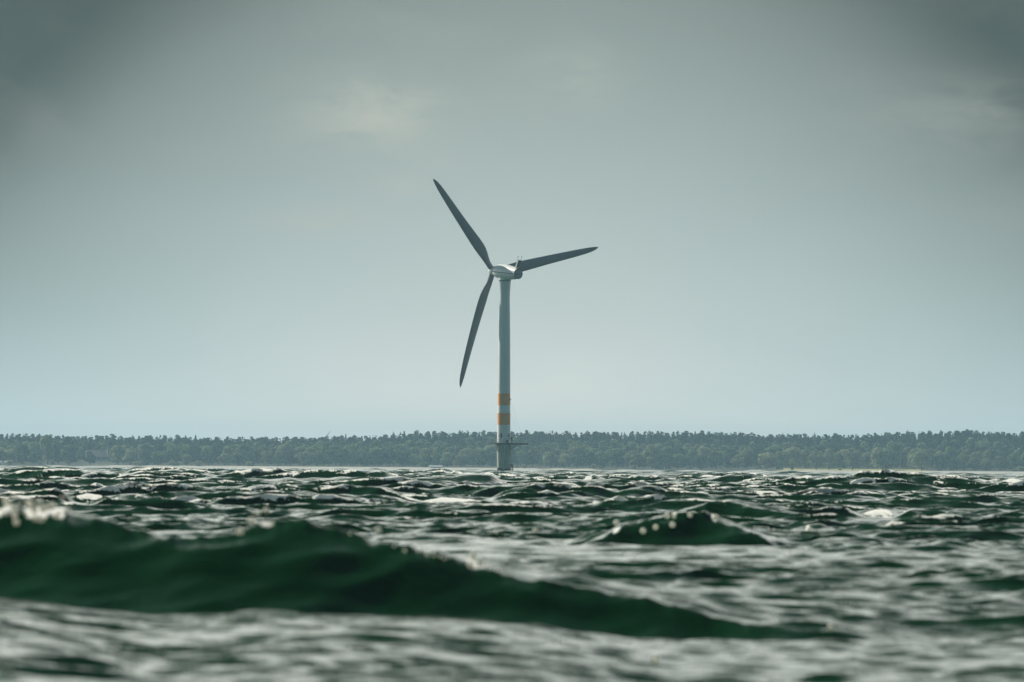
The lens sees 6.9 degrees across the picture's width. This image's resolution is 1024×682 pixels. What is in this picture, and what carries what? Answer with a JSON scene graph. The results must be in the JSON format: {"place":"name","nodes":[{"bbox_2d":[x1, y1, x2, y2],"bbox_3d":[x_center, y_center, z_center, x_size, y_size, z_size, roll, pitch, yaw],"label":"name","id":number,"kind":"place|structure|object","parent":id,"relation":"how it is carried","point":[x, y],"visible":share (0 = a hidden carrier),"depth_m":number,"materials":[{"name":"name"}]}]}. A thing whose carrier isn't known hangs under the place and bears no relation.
{"place":"outdoors","nodes":[
{"label":"outdoors","id":0,"kind":"place"},
{"bbox_2d":[0,465,1023,681],"bbox_3d":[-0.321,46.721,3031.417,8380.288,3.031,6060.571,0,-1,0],"label":"sea","id":1,"kind":"structure","parent":0,"point":[141,574],"depth_m":87.91,"materials":[{"name":"liquid"}]},
{"bbox_2d":[1,494,832,662],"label":"spray","id":2,"kind":"object","parent":1,"relation":"on","point":[43,508],"visible":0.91,"depth_m":86.56,"materials":[{"name":"white liquid"}]},
{"bbox_2d":[433,179,597,470],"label":"wind turbine","id":3,"kind":"object","parent":1,"relation":"in","point":[505,274],"visible":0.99,"depth_m":2499.00,"materials":[{"name":"paint"}]},
{"bbox_2d":[0,458,1023,472],"bbox_3d":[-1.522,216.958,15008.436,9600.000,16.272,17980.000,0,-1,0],"label":"land","id":4,"kind":"structure","parent":0,"point":[110,463],"depth_m":6096.20,"materials":[{"name":"grey sand"}]},
{"bbox_2d":[4,448,17,462],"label":"broadleaf tree","id":5,"kind":"object","parent":4,"relation":"on","point":[12,454],"visible":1,"depth_m":6059.56,"materials":[{"name":"green plant"}]},
{"bbox_2d":[15,452,27,463],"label":"broadleaf tree","id":6,"kind":"object","parent":4,"relation":"on","point":[20,456],"visible":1,"depth_m":6041.53,"materials":[{"name":"green plant"}]},
{"bbox_2d":[26,452,39,462],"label":"broadleaf tree","id":7,"kind":"object","parent":4,"relation":"on","point":[34,457],"visible":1,"depth_m":6041.11,"materials":[{"name":"green plant"}]},
{"bbox_2d":[40,435,54,463],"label":"broadleaf tree","id":8,"kind":"object","parent":4,"relation":"on","point":[45,445],"visible":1,"depth_m":6070.06,"materials":[{"name":"green plant"}]},
{"bbox_2d":[52,442,62,462],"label":"broadleaf tree","id":9,"kind":"object","parent":4,"relation":"on","point":[58,448],"visible":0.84,"depth_m":6115.26,"materials":[{"name":"green plant"}]},
{"bbox_2d":[62,436,74,463],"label":"broadleaf tree","id":10,"kind":"object","parent":4,"relation":"on","point":[67,440],"visible":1,"depth_m":6057.77,"materials":[{"name":"green plant"}]},
{"bbox_2d":[60,444,78,464],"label":"broadleaf tree","id":11,"kind":"object","parent":4,"relation":"on","point":[68,451],"visible":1,"depth_m":6041.81,"materials":[{"name":"green plant"}]},
{"bbox_2d":[83,451,95,464],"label":"broadleaf tree","id":12,"kind":"object","parent":4,"relation":"on","point":[90,458],"visible":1,"depth_m":6044.34,"materials":[{"name":"green plant"}]},
{"bbox_2d":[86,449,107,460],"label":"house","id":13,"kind":"structure","parent":4,"relation":"on","point":[101,455],"depth_m":6231.55,"materials":[{"name":"grey tile"}]},
{"bbox_2d":[111,445,126,464],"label":"broadleaf tree","id":14,"kind":"object","parent":4,"relation":"on","point":[119,452],"visible":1,"depth_m":6056.93,"materials":[{"name":"green plant"}]},
{"bbox_2d":[122,450,138,464],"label":"broadleaf tree","id":15,"kind":"object","parent":4,"relation":"on","point":[129,456],"visible":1,"depth_m":6045.75,"materials":[{"name":"green plant"}]},
{"bbox_2d":[136,449,153,462],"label":"broadleaf tree","id":16,"kind":"object","parent":4,"relation":"on","point":[144,455],"visible":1,"depth_m":6053.69,"materials":[{"name":"green plant"}]},
{"bbox_2d":[150,451,165,464],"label":"broadleaf tree","id":17,"kind":"object","parent":4,"relation":"on","point":[155,457],"visible":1,"depth_m":6046.38,"materials":[{"name":"green plant"}]},
{"bbox_2d":[159,448,176,462],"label":"broadleaf tree","id":18,"kind":"object","parent":4,"relation":"on","point":[168,454],"visible":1,"depth_m":6043.48,"materials":[{"name":"green plant"}]},
{"bbox_2d":[166,444,181,462],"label":"broadleaf tree","id":19,"kind":"object","parent":4,"relation":"on","point":[177,449],"visible":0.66,"depth_m":6104.87,"materials":[{"name":"green plant"}]},
{"bbox_2d":[177,446,194,461],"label":"broadleaf tree","id":20,"kind":"object","parent":4,"relation":"on","point":[185,450],"visible":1,"depth_m":6098.16,"materials":[{"name":"green plant"}]},
{"bbox_2d":[181,454,192,464],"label":"broadleaf tree","id":21,"kind":"object","parent":4,"relation":"on","point":[186,458],"visible":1,"depth_m":6044.65,"materials":[{"name":"green plant"}]},
{"bbox_2d":[189,447,204,463],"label":"broadleaf tree","id":22,"kind":"object","parent":4,"relation":"on","point":[197,456],"visible":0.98,"depth_m":6095.17,"materials":[{"name":"green plant"}]},
{"bbox_2d":[201,449,216,465],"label":"broadleaf tree","id":23,"kind":"object","parent":4,"relation":"on","point":[209,457],"visible":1,"depth_m":6040.12,"materials":[{"name":"green plant"}]},
{"bbox_2d":[212,443,224,464],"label":"broadleaf tree","id":24,"kind":"object","parent":4,"relation":"on","point":[218,448],"visible":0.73,"depth_m":6123.27,"materials":[{"name":"green plant"}]},
{"bbox_2d":[216,454,230,465],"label":"broadleaf tree","id":25,"kind":"object","parent":4,"relation":"on","point":[224,458],"visible":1,"depth_m":6039.94,"materials":[{"name":"green plant"}]},
{"bbox_2d":[222,446,233,461],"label":"broadleaf tree","id":26,"kind":"object","parent":4,"relation":"on","point":[227,450],"visible":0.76,"depth_m":6106.86,"materials":[{"name":"green plant"}]},
{"bbox_2d":[230,452,245,465],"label":"broadleaf tree","id":27,"kind":"object","parent":4,"relation":"on","point":[239,456],"visible":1,"depth_m":6050.92,"materials":[{"name":"green plant"}]},
{"bbox_2d":[234,444,250,464],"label":"broadleaf tree","id":28,"kind":"object","parent":4,"relation":"on","point":[242,448],"visible":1,"depth_m":6097.17,"materials":[{"name":"green plant"}]},
{"bbox_2d":[244,450,260,465],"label":"broadleaf tree","id":29,"kind":"object","parent":4,"relation":"on","point":[253,455],"visible":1,"depth_m":6047.28,"materials":[{"name":"green plant"}]},
{"bbox_2d":[256,446,271,464],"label":"broadleaf tree","id":30,"kind":"object","parent":4,"relation":"on","point":[262,448],"visible":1,"depth_m":6093.70,"materials":[{"name":"green plant"}]},
{"bbox_2d":[260,451,275,465],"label":"broadleaf tree","id":31,"kind":"object","parent":4,"relation":"on","point":[268,457],"visible":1,"depth_m":6052.20,"materials":[{"name":"green plant"}]},
{"bbox_2d":[272,450,282,465],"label":"broadleaf tree","id":32,"kind":"object","parent":4,"relation":"on","point":[277,455],"visible":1,"depth_m":6058.50,"materials":[{"name":"green plant"}]},
{"bbox_2d":[277,444,296,464],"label":"broadleaf tree","id":33,"kind":"object","parent":4,"relation":"on","point":[284,448],"visible":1,"depth_m":6097.11,"materials":[{"name":"green plant"}]},
{"bbox_2d":[283,451,297,465],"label":"broadleaf tree","id":34,"kind":"object","parent":4,"relation":"on","point":[290,458],"visible":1,"depth_m":6053.93,"materials":[{"name":"green plant"}]},
{"bbox_2d":[292,446,305,463],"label":"broadleaf tree","id":35,"kind":"object","parent":4,"relation":"on","point":[296,450],"visible":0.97,"depth_m":6095.05,"materials":[{"name":"green plant"}]},
{"bbox_2d":[295,451,312,465],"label":"broadleaf tree","id":36,"kind":"object","parent":4,"relation":"on","point":[305,457],"visible":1,"depth_m":6042.38,"materials":[{"name":"green plant"}]},
{"bbox_2d":[310,451,324,465],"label":"broadleaf tree","id":37,"kind":"object","parent":4,"relation":"on","point":[316,457],"visible":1,"depth_m":6053.81,"materials":[{"name":"green plant"}]},
{"bbox_2d":[322,449,336,465],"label":"broadleaf tree","id":38,"kind":"object","parent":4,"relation":"on","point":[327,458],"visible":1,"depth_m":6054.24,"materials":[{"name":"green plant"}]},
{"bbox_2d":[336,448,348,465],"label":"broadleaf tree","id":39,"kind":"object","parent":4,"relation":"on","point":[342,454],"visible":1,"depth_m":6052.44,"materials":[{"name":"green plant"}]},
{"bbox_2d":[347,448,358,465],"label":"broadleaf tree","id":40,"kind":"object","parent":4,"relation":"on","point":[353,456],"visible":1,"depth_m":6051.24,"materials":[{"name":"green plant"}]},
{"bbox_2d":[357,452,373,466],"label":"broadleaf tree","id":41,"kind":"object","parent":4,"relation":"on","point":[367,458],"visible":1,"depth_m":6044.97,"materials":[{"name":"green plant"}]},
{"bbox_2d":[371,449,384,466],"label":"broadleaf tree","id":42,"kind":"object","parent":4,"relation":"on","point":[377,456],"visible":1,"depth_m":6048.57,"materials":[{"name":"green plant"}]},
{"bbox_2d":[382,449,395,466],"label":"broadleaf tree","id":43,"kind":"object","parent":4,"relation":"on","point":[389,455],"visible":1,"depth_m":6051.23,"materials":[{"name":"green plant"}]},
{"bbox_2d":[394,450,410,466],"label":"broadleaf tree","id":44,"kind":"object","parent":4,"relation":"on","point":[401,457],"visible":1,"depth_m":6052.75,"materials":[{"name":"green plant"}]},
{"bbox_2d":[408,454,420,465],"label":"broadleaf tree","id":45,"kind":"object","parent":4,"relation":"on","point":[414,459],"visible":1,"depth_m":6050.93,"materials":[{"name":"green plant"}]},
{"bbox_2d":[418,448,432,463],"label":"broadleaf tree","id":46,"kind":"object","parent":4,"relation":"on","point":[427,451],"visible":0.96,"depth_m":6103.49,"materials":[{"name":"green plant"}]},
{"bbox_2d":[420,454,433,465],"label":"broadleaf tree","id":47,"kind":"object","parent":4,"relation":"on","point":[425,458],"visible":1,"depth_m":6052.95,"materials":[{"name":"green plant"}]},
{"bbox_2d":[430,452,442,464],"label":"broadleaf tree","id":48,"kind":"object","parent":4,"relation":"on","point":[436,456],"visible":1,"depth_m":6049.95,"materials":[{"name":"green plant"}]},
{"bbox_2d":[440,452,455,466],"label":"broadleaf tree","id":49,"kind":"object","parent":4,"relation":"on","point":[446,459],"visible":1,"depth_m":6042.90,"materials":[{"name":"green plant"}]},
{"bbox_2d":[452,454,469,466],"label":"broadleaf tree","id":50,"kind":"object","parent":4,"relation":"on","point":[461,459],"visible":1,"depth_m":6053.03,"materials":[{"name":"green plant"}]},
{"bbox_2d":[466,450,478,465],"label":"broadleaf tree","id":51,"kind":"object","parent":4,"relation":"on","point":[472,455],"visible":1,"depth_m":6056.52,"materials":[{"name":"green plant"}]},
{"bbox_2d":[475,451,488,466],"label":"broadleaf tree","id":52,"kind":"object","parent":4,"relation":"on","point":[481,458],"visible":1,"depth_m":6048.15,"materials":[{"name":"green plant"}]},
{"bbox_2d":[484,445,496,466],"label":"broadleaf tree","id":53,"kind":"object","parent":4,"relation":"on","point":[491,448],"visible":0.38,"depth_m":6114.88,"materials":[{"name":"green plant"}]},
{"bbox_2d":[485,453,496,467],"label":"broadleaf tree","id":54,"kind":"object","parent":4,"relation":"on","point":[491,459],"visible":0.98,"depth_m":6043.30,"materials":[{"name":"green plant"}]},
{"bbox_2d":[0,430,1023,468],"bbox_3d":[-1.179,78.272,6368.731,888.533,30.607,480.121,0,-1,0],"label":"wood","id":55,"kind":"object","parent":4,"relation":"on","point":[902,445],"visible":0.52,"depth_m":6426.21,"materials":[{"name":"green plant"}]},
{"bbox_2d":[510,450,519,464],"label":"broadleaf tree","id":56,"kind":"object","parent":4,"relation":"on","point":[514,457],"visible":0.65,"depth_m":6097.06,"materials":[{"name":"green plant"}]},
{"bbox_2d":[516,452,537,465],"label":"broadleaf tree","id":57,"kind":"object","parent":4,"relation":"on","point":[527,458],"visible":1,"depth_m":6042.49,"materials":[{"name":"green plant"}]},
{"bbox_2d":[537,445,552,466],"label":"broadleaf tree","id":58,"kind":"object","parent":4,"relation":"on","point":[546,448],"visible":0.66,"depth_m":6103.55,"materials":[{"name":"green plant"}]},
{"bbox_2d":[542,451,557,467],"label":"broadleaf tree","id":59,"kind":"object","parent":4,"relation":"on","point":[548,456],"visible":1,"depth_m":6042.82,"materials":[{"name":"green plant"}]},
{"bbox_2d":[549,447,561,466],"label":"broadleaf tree","id":60,"kind":"object","parent":4,"relation":"on","point":[556,451],"visible":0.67,"depth_m":6102.16,"materials":[{"name":"green plant"}]},
{"bbox_2d":[557,453,572,467],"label":"broadleaf tree","id":61,"kind":"object","parent":4,"relation":"on","point":[565,459],"visible":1,"depth_m":6035.90,"materials":[{"name":"green plant"}]},
{"bbox_2d":[572,454,585,467],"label":"broadleaf tree","id":62,"kind":"object","parent":4,"relation":"on","point":[578,459],"visible":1,"depth_m":6040.45,"materials":[{"name":"green plant"}]},
{"bbox_2d":[583,452,597,467],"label":"broadleaf tree","id":63,"kind":"object","parent":4,"relation":"on","point":[590,458],"visible":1,"depth_m":6043.52,"materials":[{"name":"green plant"}]},
{"bbox_2d":[595,454,608,467],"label":"broadleaf tree","id":64,"kind":"object","parent":4,"relation":"on","point":[603,459],"visible":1,"depth_m":6038.34,"materials":[{"name":"green plant"}]},
{"bbox_2d":[609,451,624,467],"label":"broadleaf tree","id":65,"kind":"object","parent":4,"relation":"on","point":[615,458],"visible":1,"depth_m":6049.71,"materials":[{"name":"green plant"}]},
{"bbox_2d":[622,452,633,467],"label":"broadleaf tree","id":66,"kind":"object","parent":4,"relation":"on","point":[627,458],"visible":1,"depth_m":6058.39,"materials":[{"name":"green plant"}]},
{"bbox_2d":[629,453,646,467],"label":"broadleaf tree","id":67,"kind":"object","parent":4,"relation":"on","point":[639,459],"visible":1,"depth_m":6049.18,"materials":[{"name":"green plant"}]},
{"bbox_2d":[642,445,661,468],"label":"broadleaf tree","id":68,"kind":"object","parent":4,"relation":"on","point":[650,453],"visible":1,"depth_m":6041.94,"materials":[{"name":"green plant"}]},
{"bbox_2d":[657,453,674,468],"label":"broadleaf tree","id":69,"kind":"object","parent":4,"relation":"on","point":[667,457],"visible":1,"depth_m":6042.70,"materials":[{"name":"green plant"}]},
{"bbox_2d":[671,454,684,468],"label":"broadleaf tree","id":70,"kind":"object","parent":4,"relation":"on","point":[678,460],"visible":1,"depth_m":6039.62,"materials":[{"name":"green plant"}]},
{"bbox_2d":[682,455,696,467],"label":"broadleaf tree","id":71,"kind":"object","parent":4,"relation":"on","point":[688,459],"visible":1,"depth_m":6040.89,"materials":[{"name":"green plant"}]},
{"bbox_2d":[693,454,708,467],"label":"broadleaf tree","id":72,"kind":"object","parent":4,"relation":"on","point":[701,460],"visible":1,"depth_m":6051.02,"materials":[{"name":"green plant"}]},
{"bbox_2d":[697,446,712,467],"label":"broadleaf tree","id":73,"kind":"object","parent":4,"relation":"on","point":[706,451],"visible":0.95,"depth_m":6102.77,"materials":[{"name":"green plant"}]},
{"bbox_2d":[706,451,725,468],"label":"broadleaf tree","id":74,"kind":"object","parent":4,"relation":"on","point":[715,459],"visible":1,"depth_m":6041.01,"materials":[{"name":"green plant"}]},
{"bbox_2d":[722,455,731,467],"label":"broadleaf tree","id":75,"kind":"object","parent":4,"relation":"on","point":[726,462],"visible":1,"depth_m":6051.35,"materials":[{"name":"green plant"}]},
{"bbox_2d":[723,448,737,466],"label":"broadleaf tree","id":76,"kind":"object","parent":4,"relation":"on","point":[731,452],"visible":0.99,"depth_m":6101.83,"materials":[{"name":"green plant"}]},
{"bbox_2d":[730,455,745,468],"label":"broadleaf tree","id":77,"kind":"object","parent":4,"relation":"on","point":[737,461],"visible":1,"depth_m":6047.11,"materials":[{"name":"green plant"}]},
{"bbox_2d":[742,454,753,467],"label":"broadleaf tree","id":78,"kind":"object","parent":4,"relation":"on","point":[748,460],"visible":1,"depth_m":6050.45,"materials":[{"name":"green plant"}]},
{"bbox_2d":[747,446,760,467],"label":"broadleaf tree","id":79,"kind":"object","parent":4,"relation":"on","point":[755,452],"visible":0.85,"depth_m":6104.54,"materials":[{"name":"green plant"}]},
{"bbox_2d":[757,452,778,468],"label":"broadleaf tree","id":80,"kind":"object","parent":4,"relation":"on","point":[766,459],"visible":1,"depth_m":6043.66,"materials":[{"name":"green plant"}]},
{"bbox_2d":[773,451,791,469],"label":"broadleaf tree","id":81,"kind":"object","parent":4,"relation":"on","point":[782,458],"visible":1,"depth_m":6038.29,"materials":[{"name":"green plant"}]},
{"bbox_2d":[784,447,801,466],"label":"broadleaf tree","id":82,"kind":"object","parent":4,"relation":"on","point":[795,454],"visible":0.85,"depth_m":6110.23,"materials":[{"name":"green plant"}]},
{"bbox_2d":[798,449,811,468],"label":"broadleaf tree","id":83,"kind":"object","parent":4,"relation":"on","point":[805,453],"visible":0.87,"depth_m":6115.06,"materials":[{"name":"green plant"}]},
{"bbox_2d":[807,453,827,469],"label":"broadleaf tree","id":84,"kind":"object","parent":4,"relation":"on","point":[816,460],"visible":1,"depth_m":6039.97,"materials":[{"name":"green plant"}]},
{"bbox_2d":[823,454,835,469],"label":"broadleaf tree","id":85,"kind":"object","parent":4,"relation":"on","point":[830,462],"visible":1,"depth_m":6047.71,"materials":[{"name":"green plant"}]},
{"bbox_2d":[833,453,844,469],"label":"broadleaf tree","id":86,"kind":"object","parent":4,"relation":"on","point":[838,460],"visible":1,"depth_m":6037.85,"materials":[{"name":"green plant"}]},
{"bbox_2d":[837,449,849,468],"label":"broadleaf tree","id":87,"kind":"object","parent":4,"relation":"on","point":[843,452],"visible":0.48,"depth_m":6111.00,"materials":[{"name":"green plant"}]},
{"bbox_2d":[844,452,861,469],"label":"broadleaf tree","id":88,"kind":"object","parent":4,"relation":"on","point":[854,461],"visible":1,"depth_m":6041.29,"materials":[{"name":"green plant"}]},
{"bbox_2d":[871,450,891,469],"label":"broadleaf tree","id":89,"kind":"object","parent":4,"relation":"on","point":[881,457],"visible":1,"depth_m":6039.08,"materials":[{"name":"green plant"}]},
{"bbox_2d":[885,451,899,468],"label":"broadleaf tree","id":90,"kind":"object","parent":4,"relation":"on","point":[893,455],"visible":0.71,"depth_m":6100.29,"materials":[{"name":"green plant"}]},
{"bbox_2d":[906,448,920,468],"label":"broadleaf tree","id":91,"kind":"object","parent":4,"relation":"on","point":[914,450],"visible":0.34,"depth_m":6113.04,"materials":[{"name":"green plant"}]},
{"bbox_2d":[907,449,933,470],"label":"broadleaf tree","id":92,"kind":"object","parent":4,"relation":"on","point":[922,460],"visible":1,"depth_m":6043.47,"materials":[{"name":"green plant"}]},
{"bbox_2d":[931,453,948,469],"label":"broadleaf tree","id":93,"kind":"object","parent":4,"relation":"on","point":[939,460],"visible":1,"depth_m":6046.44,"materials":[{"name":"green plant"}]},
{"bbox_2d":[943,447,959,467],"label":"broadleaf tree","id":94,"kind":"object","parent":4,"relation":"on","point":[951,452],"visible":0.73,"depth_m":6105.25,"materials":[{"name":"green plant"}]},
{"bbox_2d":[947,458,960,470],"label":"broadleaf tree","id":95,"kind":"object","parent":4,"relation":"on","point":[952,463],"visible":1,"depth_m":6041.38,"materials":[{"name":"green plant"}]},
{"bbox_2d":[958,454,970,470],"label":"broadleaf tree","id":96,"kind":"object","parent":4,"relation":"on","point":[964,458],"visible":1,"depth_m":6058.23,"materials":[{"name":"green plant"}]},
{"bbox_2d":[965,458,980,470],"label":"broadleaf tree","id":97,"kind":"object","parent":4,"relation":"on","point":[974,462],"visible":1,"depth_m":6047.97,"materials":[{"name":"green plant"}]},
{"bbox_2d":[979,458,994,470],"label":"broadleaf tree","id":98,"kind":"object","parent":4,"relation":"on","point":[985,463],"visible":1,"depth_m":6038.94,"materials":[{"name":"green plant"}]},
{"bbox_2d":[981,449,998,469],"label":"broadleaf tree","id":99,"kind":"object","parent":4,"relation":"on","point":[993,453],"visible":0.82,"depth_m":6104.83,"materials":[{"name":"green plant"}]},
{"bbox_2d":[991,456,1009,470],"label":"broadleaf tree","id":100,"kind":"object","parent":4,"relation":"on","point":[999,460],"visible":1,"depth_m":6042.97,"materials":[{"name":"green plant"}]},
{"bbox_2d":[1006,454,1022,470],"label":"broadleaf tree","id":101,"kind":"object","parent":4,"relation":"on","point":[1015,460],"visible":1,"depth_m":6048.60,"materials":[{"name":"green plant"}]},
{"bbox_2d":[0,0,1023,445],"label":"sky","id":102,"kind":"structure","parent":0,"point":[804,217],"materials":[{"name":"grey"}]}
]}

